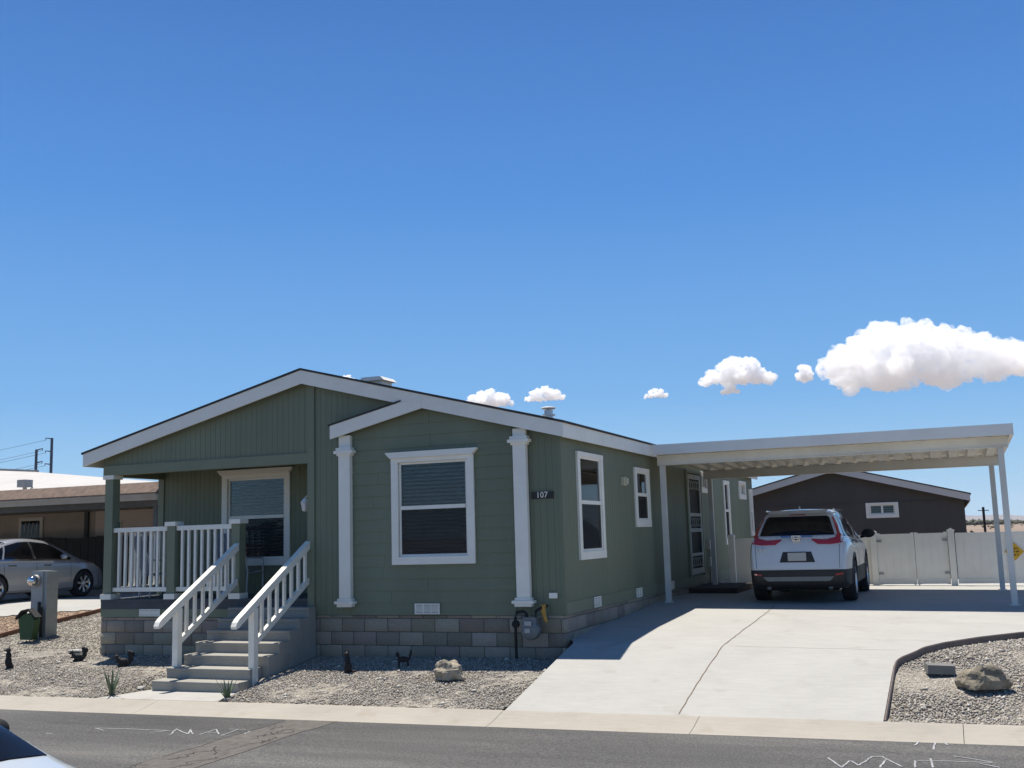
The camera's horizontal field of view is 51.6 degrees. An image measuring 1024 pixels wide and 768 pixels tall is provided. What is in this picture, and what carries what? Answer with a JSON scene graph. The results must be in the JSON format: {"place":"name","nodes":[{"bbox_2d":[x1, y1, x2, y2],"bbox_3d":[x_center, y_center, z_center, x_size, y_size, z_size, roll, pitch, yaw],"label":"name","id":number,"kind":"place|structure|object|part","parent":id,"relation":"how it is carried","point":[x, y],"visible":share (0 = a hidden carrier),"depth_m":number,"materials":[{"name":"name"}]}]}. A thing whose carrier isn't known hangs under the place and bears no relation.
{"place":"outdoors","nodes":[
{"label":"outdoors","id":0,"kind":"place"},
{"bbox_2d":[0,610,89,632],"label":"tan gravel strip","id":1,"kind":"object","parent":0,"point":[8,621],"visible":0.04,"depth_m":22.38,"materials":[{"name":"beige gravel"}]},
{"bbox_2d":[0,608,100,637],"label":"timber edging","id":2,"kind":"object","parent":1,"relation":"on","point":[59,620],"visible":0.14,"depth_m":21.78,"materials":[{"name":"brown wood"}]},
{"bbox_2d":[0,613,100,653],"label":"gravel side yard","id":3,"kind":"structure","parent":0,"point":[71,638],"depth_m":19.76,"materials":[{"name":"grey gravel"}]},
{"bbox_2d":[15,608,41,639],"bbox_3d":[-8.936,4.435,19.585,0.500,0.565,0.170,-5,-9,22],"label":"garden ornament","id":4,"kind":"object","parent":3,"relation":"on","point":[29,623],"visible":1,"depth_m":19.53,"materials":[{"name":"green plastic"}]},
{"bbox_2d":[27,570,58,638],"bbox_3d":[-8.897,4.174,20.017,0.350,1.270,0.491,-5,-9,22],"label":"meter pedestal","id":5,"kind":"object","parent":3,"relation":"on","point":[44,593],"visible":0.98,"depth_m":19.98,"materials":[{"name":"grey metal"}]},
{"bbox_2d":[0,589,151,615],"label":"neighbour driveway","id":6,"kind":"structure","parent":0,"point":[13,604],"depth_m":25.73,"materials":[{"name":"concrete"}]},
{"bbox_2d":[0,539,101,600],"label":"saloon car","id":7,"kind":"object","parent":6,"relation":"on","point":[21,560],"visible":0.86,"depth_m":26.83,"materials":[{"name":"silver metal"}]},
{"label":"side window","id":8,"kind":"part","parent":7,"relation":"part of","materials":[{"name":"black glass"}]},
{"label":"side window","id":9,"kind":"part","parent":7,"relation":"part of","materials":[{"name":"black glass"}]},
{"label":"side window","id":10,"kind":"part","parent":7,"relation":"part of","materials":[{"name":"black glass"}]},
{"bbox_2d":[0,509,152,538],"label":"neighbour house","id":11,"kind":"structure","parent":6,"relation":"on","point":[73,525],"depth_m":34.71,"materials":[{"name":"beige paint"}]},
{"bbox_2d":[17,479,32,488],"bbox_3d":[-17.090,3.803,37.166,0.360,0.880,0.360,-5,-9,22],"label":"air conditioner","id":12,"kind":"object","parent":11,"relation":"on","point":[24,484],"visible":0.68,"depth_m":37.09,"materials":[{"name":"grey metal"}]},
{"bbox_2d":[18,517,43,538],"bbox_3d":[-15.969,5.538,35.114,1.050,2.220,0.085,-5,-9,22],"label":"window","id":13,"kind":"structure","parent":11,"relation":"in","point":[31,527],"depth_m":35.17,"materials":[{"name":"glass"}]},
{"bbox_2d":[0,482,158,594],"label":"neighbour carport","id":14,"kind":"object","parent":6,"relation":"on","point":[133,496],"visible":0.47,"depth_m":27.79,"materials":[{"name":"brown"}]},
{"bbox_2d":[31,536,148,588],"bbox_3d":[-16.471,5.857,34.275,19.200,1.680,0.070,-5,-9,22],"label":"timber fence","id":15,"kind":"object","parent":6,"relation":"on","point":[90,549],"visible":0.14,"depth_m":32.94,"materials":[{"name":"wood"}]},
{"bbox_2d":[0,645,557,709],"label":"gravel yard","id":16,"kind":"structure","parent":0,"point":[49,651],"depth_m":14.71,"materials":[{"name":"grey gravel"}]},
{"bbox_2d":[4,646,13,668],"bbox_3d":[-8.204,4.456,17.274,0.172,0.372,0.097,0,-8,-13],"label":"bird figurine","id":17,"kind":"object","parent":16,"relation":"on","point":[8,663],"visible":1,"depth_m":17.24,"materials":[{"name":"black"}]},
{"bbox_2d":[68,649,81,651],"bbox_3d":[-7.496,4.588,18.241,0.347,0.050,0.124,-5,-9,22],"label":"flat stone","id":18,"kind":"object","parent":16,"relation":"on","point":[77,650],"visible":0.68,"depth_m":18.20,"materials":[{"name":"stone"}]},
{"bbox_2d":[69,647,87,661],"bbox_3d":[-7.122,4.439,17.413,0.314,0.243,0.091,-1,-8,-3],"label":"squirrel figurine","id":19,"kind":"object","parent":16,"relation":"on","point":[78,657],"visible":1,"depth_m":17.39,"materials":[{"name":"black paint"}]},
{"bbox_2d":[102,665,119,694],"bbox_3d":[-5.623,4.136,14.868,0.259,0.454,0.521,2,-9,-25],"label":"aloe plant","id":20,"kind":"object","parent":16,"relation":"on","point":[111,687],"visible":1,"depth_m":14.83,"materials":[{"name":"green plant"}]},
{"bbox_2d":[113,650,134,666],"bbox_3d":[-6.109,4.322,16.678,0.329,0.254,0.095,-1,-8,-8],"label":"squirrel figurine","id":21,"kind":"object","parent":16,"relation":"on","point":[123,662],"visible":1,"depth_m":16.65,"materials":[{"name":"black paint"}]},
{"bbox_2d":[100,690,234,701],"bbox_3d":[-4.611,4.302,14.676,2.050,0.020,0.949,-5,-9,22],"label":"step pad","id":22,"kind":"object","parent":16,"relation":"on","point":[181,696],"visible":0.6,"depth_m":14.59,"materials":[{"name":"concrete"}]},
{"bbox_2d":[216,676,238,697],"bbox_3d":[-3.796,4.018,14.045,0.226,0.308,0.352,-10,-11,44],"label":"aloe plant","id":23,"kind":"object","parent":16,"relation":"on","point":[226,693],"visible":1,"depth_m":14.06,"materials":[{"name":"green plant"}]},
{"bbox_2d":[152,541,315,692],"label":"porch steps","id":24,"kind":"structure","parent":16,"relation":"on","point":[250,644],"depth_m":15.67,"materials":[{"name":"concrete"}]},
{"bbox_2d":[344,650,355,672],"bbox_3d":[-2.281,3.914,14.934,0.173,0.331,0.103,-3,-8,12],"label":"cat figurine","id":25,"kind":"object","parent":16,"relation":"on","point":[347,666],"visible":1,"depth_m":14.91,"materials":[{"name":"black paint"}]},
{"bbox_2d":[395,650,410,667],"bbox_3d":[-1.532,3.884,14.969,0.236,0.254,0.073,-3,-8,12],"label":"cat figurine","id":26,"kind":"object","parent":16,"relation":"on","point":[403,659],"visible":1,"depth_m":14.95,"materials":[{"name":"black paint"}]},
{"bbox_2d":[433,659,466,680],"bbox_3d":[-0.804,3.778,14.057,0.465,0.257,0.368,-5,-9,22],"label":"boulder","id":27,"kind":"object","parent":16,"relation":"on","point":[446,670],"visible":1,"depth_m":13.95,"materials":[{"name":"beige stone"}]},
{"bbox_2d":[0,709,1023,767],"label":"road","id":28,"kind":"structure","parent":0,"point":[77,739],"depth_m":10.62,"materials":[{"name":"grey asphalt"}]},
{"bbox_2d":[0,719,75,767],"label":"saloon car","id":29,"kind":"object","parent":28,"relation":"on","point":[16,751],"visible":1,"depth_m":5.57,"materials":[{"name":"white paint"}]},
{"bbox_2d":[127,721,293,767],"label":"road cracks","id":30,"kind":"object","parent":28,"relation":"on","point":[218,749],"visible":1,"depth_m":11.19,"materials":[{"name":"grey asphalt"}]},
{"bbox_2d":[129,719,336,767],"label":"road patch","id":31,"kind":"object","parent":28,"relation":"on","point":[205,754],"visible":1,"depth_m":11.20,"materials":[{"name":"grey asphalt"}]},
{"bbox_2d":[49,728,996,767],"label":"road marking","id":32,"kind":"object","parent":28,"relation":"on","point":[842,766],"visible":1,"depth_m":9.42,"materials":[{"name":"white paint"}]},
{"bbox_2d":[0,0,1023,515],"label":"sky","id":33,"kind":"structure","parent":0,"point":[657,222],"materials":[{"name":"blue"}]},
{"bbox_2d":[37,523,1023,742],"bbox_3d":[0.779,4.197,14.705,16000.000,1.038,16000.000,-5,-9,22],"label":"ground","id":34,"kind":"structure","parent":0,"point":[980,528],"depth_m":283.34,"materials":[{"name":"soil"}]},
{"bbox_2d":[34,448,42,469],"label":"utility pole","id":35,"kind":"object","parent":34,"relation":"on","point":[36,458],"visible":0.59,"depth_m":178.10,"materials":[{"name":"metal"}]},
{"bbox_2d":[45,438,52,472],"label":"utility pole","id":36,"kind":"object","parent":34,"relation":"on","point":[51,456],"visible":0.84,"depth_m":177.00,"materials":[{"name":"wood"}]},
{"bbox_2d":[0,469,155,490],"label":"white building","id":37,"kind":"structure","parent":34,"relation":"on","point":[9,478],"depth_m":92.45,"materials":[{"name":"metal"}]},
{"bbox_2d":[81,368,757,659],"bbox_3d":[-0.233,3.036,23.908,8.860,4.685,16.190,-5,-9,22],"label":"manufactured home","id":38,"kind":"object","parent":34,"relation":"on","point":[426,525],"visible":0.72,"depth_m":16.44,"materials":[{"name":"green"}]},
{"bbox_2d":[134,534,180,597],"bbox_3d":[-6.214,3.163,18.493,0.708,1.085,0.568,5,-10,-37],"label":"patio chair","id":39,"kind":"object","parent":38,"relation":"on","point":[141,556],"visible":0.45,"depth_m":18.37,"materials":[{"name":"black fabric"}]},
{"bbox_2d":[213,532,263,591],"bbox_3d":[-4.662,3.057,18.064,0.568,1.085,0.707,-4,-9,17],"label":"patio chair","id":40,"kind":"object","parent":38,"relation":"on","point":[247,572],"visible":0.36,"depth_m":17.89,"materials":[{"name":"black metal"}]},
{"bbox_2d":[217,467,293,565],"bbox_3d":[-4.499,2.348,18.708,1.590,1.689,0.205,-5,-9,22],"label":"window","id":41,"kind":"structure","parent":38,"relation":"in","point":[263,498],"depth_m":18.72,"materials":[{"name":"glass"}]},
{"bbox_2d":[385,447,477,564],"bbox_3d":[-1.168,1.835,15.827,1.525,1.684,0.205,-5,-9,22],"label":"window","id":42,"kind":"structure","parent":38,"relation":"in","point":[433,501],"depth_m":15.87,"materials":[{"name":"white paint"}]},
{"bbox_2d":[512,604,547,658],"bbox_3d":[0.252,3.458,14.799,0.520,0.740,0.248,-2,-8,4],"label":"gas meter","id":43,"kind":"object","parent":38,"relation":"attached to","point":[531,628],"visible":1,"depth_m":14.76,"materials":[{"name":"grey metal"}]},
{"bbox_2d":[575,451,606,559],"bbox_3d":[1.158,1.870,16.266,0.167,1.606,1.250,-5,-9,22],"label":"window","id":44,"kind":"structure","parent":38,"relation":"in","point":[589,466],"depth_m":16.26,"materials":[{"name":"white paint"}]},
{"bbox_2d":[633,467,651,526],"bbox_3d":[2.279,2.036,18.991,0.167,1.046,0.960,-5,-9,22],"label":"window","id":45,"kind":"structure","parent":38,"relation":"in","point":[641,476],"depth_m":18.99,"materials":[{"name":"white paint"}]},
{"bbox_2d":[684,469,706,576],"bbox_3d":[3.900,2.970,22.683,0.103,2.230,1.450,-5,-9,22],"label":"side door","id":46,"kind":"structure","parent":38,"relation":"in","point":[693,514],"depth_m":22.77,"materials":[{"name":"white metal"}]},
{"bbox_2d":[699,471,707,492],"bbox_3d":[4.231,2.204,23.764,0.167,0.475,0.760,-5,-9,22],"label":"window","id":47,"kind":"structure","parent":38,"relation":"in","point":[704,490],"depth_m":23.78,"materials":[{"name":"white paint"}]},
{"bbox_2d":[722,480,731,544],"bbox_3d":[5.217,3.153,25.990,0.167,1.550,0.720,-5,-9,22],"label":"window","id":48,"kind":"structure","parent":38,"relation":"in","point":[725,484],"depth_m":26.04,"materials":[{"name":"white paint"}]},
{"bbox_2d":[738,481,746,499],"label":"window","id":49,"kind":"structure","parent":38,"relation":"in","point":[742,490],"depth_m":28.06,"materials":[{"name":"white paint"}]},
{"bbox_2d":[748,489,754,535],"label":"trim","id":50,"kind":"structure","parent":38,"relation":"in","point":[750,492],"depth_m":29.12,"materials":[{"name":"white paint"}]},
{"bbox_2d":[0,695,1023,745],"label":"gutter","id":51,"kind":"object","parent":34,"relation":"on","point":[984,734],"visible":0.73,"depth_m":11.78,"materials":[{"name":"concrete"}]},
{"bbox_2d":[978,507,988,531],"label":"utility pole","id":52,"kind":"object","parent":34,"relation":"on","point":[983,510],"visible":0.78,"depth_m":94.58,"materials":[{"name":"brown wood"}]},
{"bbox_2d":[966,519,1023,532],"bbox_3d":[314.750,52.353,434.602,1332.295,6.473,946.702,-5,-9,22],"label":"desert scrub","id":53,"kind":"object","parent":34,"relation":"on","point":[974,522],"visible":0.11,"depth_m":712.27,"materials":[{"name":"green plant"}]},
{"bbox_2d":[506,620,1023,720],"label":"driveway","id":54,"kind":"structure","parent":0,"point":[648,667],"depth_m":13.03,"materials":[{"name":"concrete"}]},
{"bbox_2d":[678,606,773,713],"bbox_3d":[3.177,3.705,14.882,0.063,0.666,7.040,-5,-9,22],"label":"driveway joint","id":55,"kind":"object","parent":54,"relation":"on","point":[711,661],"visible":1,"depth_m":13.18,"materials":[{"name":"grey concrete"}]},
{"bbox_2d":[712,619,989,648],"bbox_3d":[5.954,3.307,14.042,8.400,0.156,2.598,-5,-9,22],"label":"driveway control joint","id":56,"kind":"object","parent":54,"relation":"on","point":[804,647],"visible":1,"depth_m":13.78,"materials":[{"name":"grey concrete"}]},
{"bbox_2d":[616,579,1023,625],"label":"driveway pad","id":57,"kind":"object","parent":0,"point":[975,604],"visible":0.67,"depth_m":17.77,"materials":[{"name":"concrete"}]},
{"bbox_2d":[689,583,753,593],"bbox_3d":[4.460,4.330,22.375,0.970,0.160,2.100,-5,-9,22],"label":"door landing","id":58,"kind":"object","parent":57,"relation":"on","point":[732,588],"depth_m":21.58,"materials":[{"name":"grey concrete"}]},
{"bbox_2d":[727,531,879,584],"bbox_3d":[6.537,3.968,23.902,3.280,1.250,0.160,-5,-9,22],"label":"vinyl fence","id":59,"kind":"object","parent":57,"relation":"on","point":[740,557],"visible":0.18,"depth_m":24.36,"materials":[{"name":"white plastic"}]},
{"bbox_2d":[876,533,917,584],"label":"vinyl gate","id":60,"kind":"structure","parent":59,"relation":"attached to","point":[896,559],"depth_m":23.13,"materials":[{"name":"white plastic"}]},
{"bbox_2d":[750,506,874,599],"bbox_3d":[5.782,3.213,20.377,2.233,1.675,4.558,-5,-9,22],"label":"crossover car","id":61,"kind":"object","parent":57,"relation":"on","point":[799,549],"visible":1,"depth_m":18.46,"materials":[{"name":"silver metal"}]},
{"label":"rear window","id":62,"kind":"part","parent":61,"relation":"part of","materials":[{"name":"black glass"}]},
{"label":"side window","id":63,"kind":"part","parent":61,"relation":"part of","materials":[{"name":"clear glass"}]},
{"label":"side window","id":64,"kind":"part","parent":61,"relation":"part of","materials":[{"name":"black glass"}]},
{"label":"side window","id":65,"kind":"part","parent":61,"relation":"part of","materials":[{"name":"black glass"}]},
{"bbox_2d":[650,423,1020,605],"bbox_3d":[6.243,2.615,20.300,6.105,2.913,4.950,-5,-9,22],"label":"carport","id":66,"kind":"object","parent":57,"relation":"on","point":[953,447],"visible":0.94,"depth_m":19.14,"materials":[{"name":"beige paint"}]},
{"bbox_2d":[946,528,1023,585],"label":"vinyl fence","id":67,"kind":"object","parent":57,"relation":"on","point":[975,553],"visible":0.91,"depth_m":22.51,"materials":[{"name":"white plastic"}]},
{"bbox_2d":[914,532,950,584],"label":"vinyl gate","id":68,"kind":"structure","parent":67,"relation":"attached to","point":[932,558],"depth_m":22.86,"materials":[{"name":"white plastic"}]},
{"bbox_2d":[1005,543,1023,559],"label":"warning sign","id":69,"kind":"object","parent":67,"relation":"attached to","point":[1018,551],"visible":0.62,"depth_m":22.23,"materials":[{"name":"yellow metal"}]},
{"bbox_2d":[752,472,970,575],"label":"brown house","id":70,"kind":"structure","parent":0,"point":[880,504],"depth_m":32.31,"materials":[{"name":"grey"}]},
{"bbox_2d":[865,502,898,517],"bbox_3d":[11.269,3.839,32.255,0.940,0.460,0.167,-5,-9,22],"label":"window","id":71,"kind":"structure","parent":70,"relation":"in","point":[884,509],"depth_m":32.23,"materials":[{"name":"white paint"}]},
{"bbox_2d":[887,638,1023,725],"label":"gravel bed","id":72,"kind":"object","parent":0,"point":[923,678],"visible":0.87,"depth_m":11.75,"materials":[{"name":"grey gravel"}]},
{"bbox_2d":[924,662,955,674],"bbox_3d":[4.916,3.270,12.183,0.300,0.100,0.180,0,-4,8],"label":"paver block","id":73,"kind":"object","parent":72,"relation":"on","point":[940,668],"depth_m":12.10,"materials":[{"name":"grey concrete"}]},
{"bbox_2d":[884,632,1023,720],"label":"garden edging","id":74,"kind":"object","parent":72,"relation":"on","point":[907,658],"visible":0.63,"depth_m":13.27,"materials":[{"name":"grey concrete"}]},
{"bbox_2d":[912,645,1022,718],"bbox_3d":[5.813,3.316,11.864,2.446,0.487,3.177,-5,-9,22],"label":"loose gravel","id":75,"kind":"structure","parent":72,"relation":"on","point":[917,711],"depth_m":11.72,"materials":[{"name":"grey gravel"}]},
{"bbox_2d":[954,664,1012,689],"bbox_3d":[5.121,3.173,11.521,0.589,0.261,0.361,-5,-9,22],"label":"boulder","id":76,"kind":"object","parent":75,"relation":"on","point":[989,677],"visible":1,"depth_m":11.42,"materials":[{"name":"beige stone"}]},
{"bbox_2d":[965,515,1023,520],"bbox_3d":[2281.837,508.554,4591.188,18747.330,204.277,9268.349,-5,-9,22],"label":"mountains","id":77,"kind":"structure","parent":0,"point":[990,517],"depth_m":7145.27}
]}

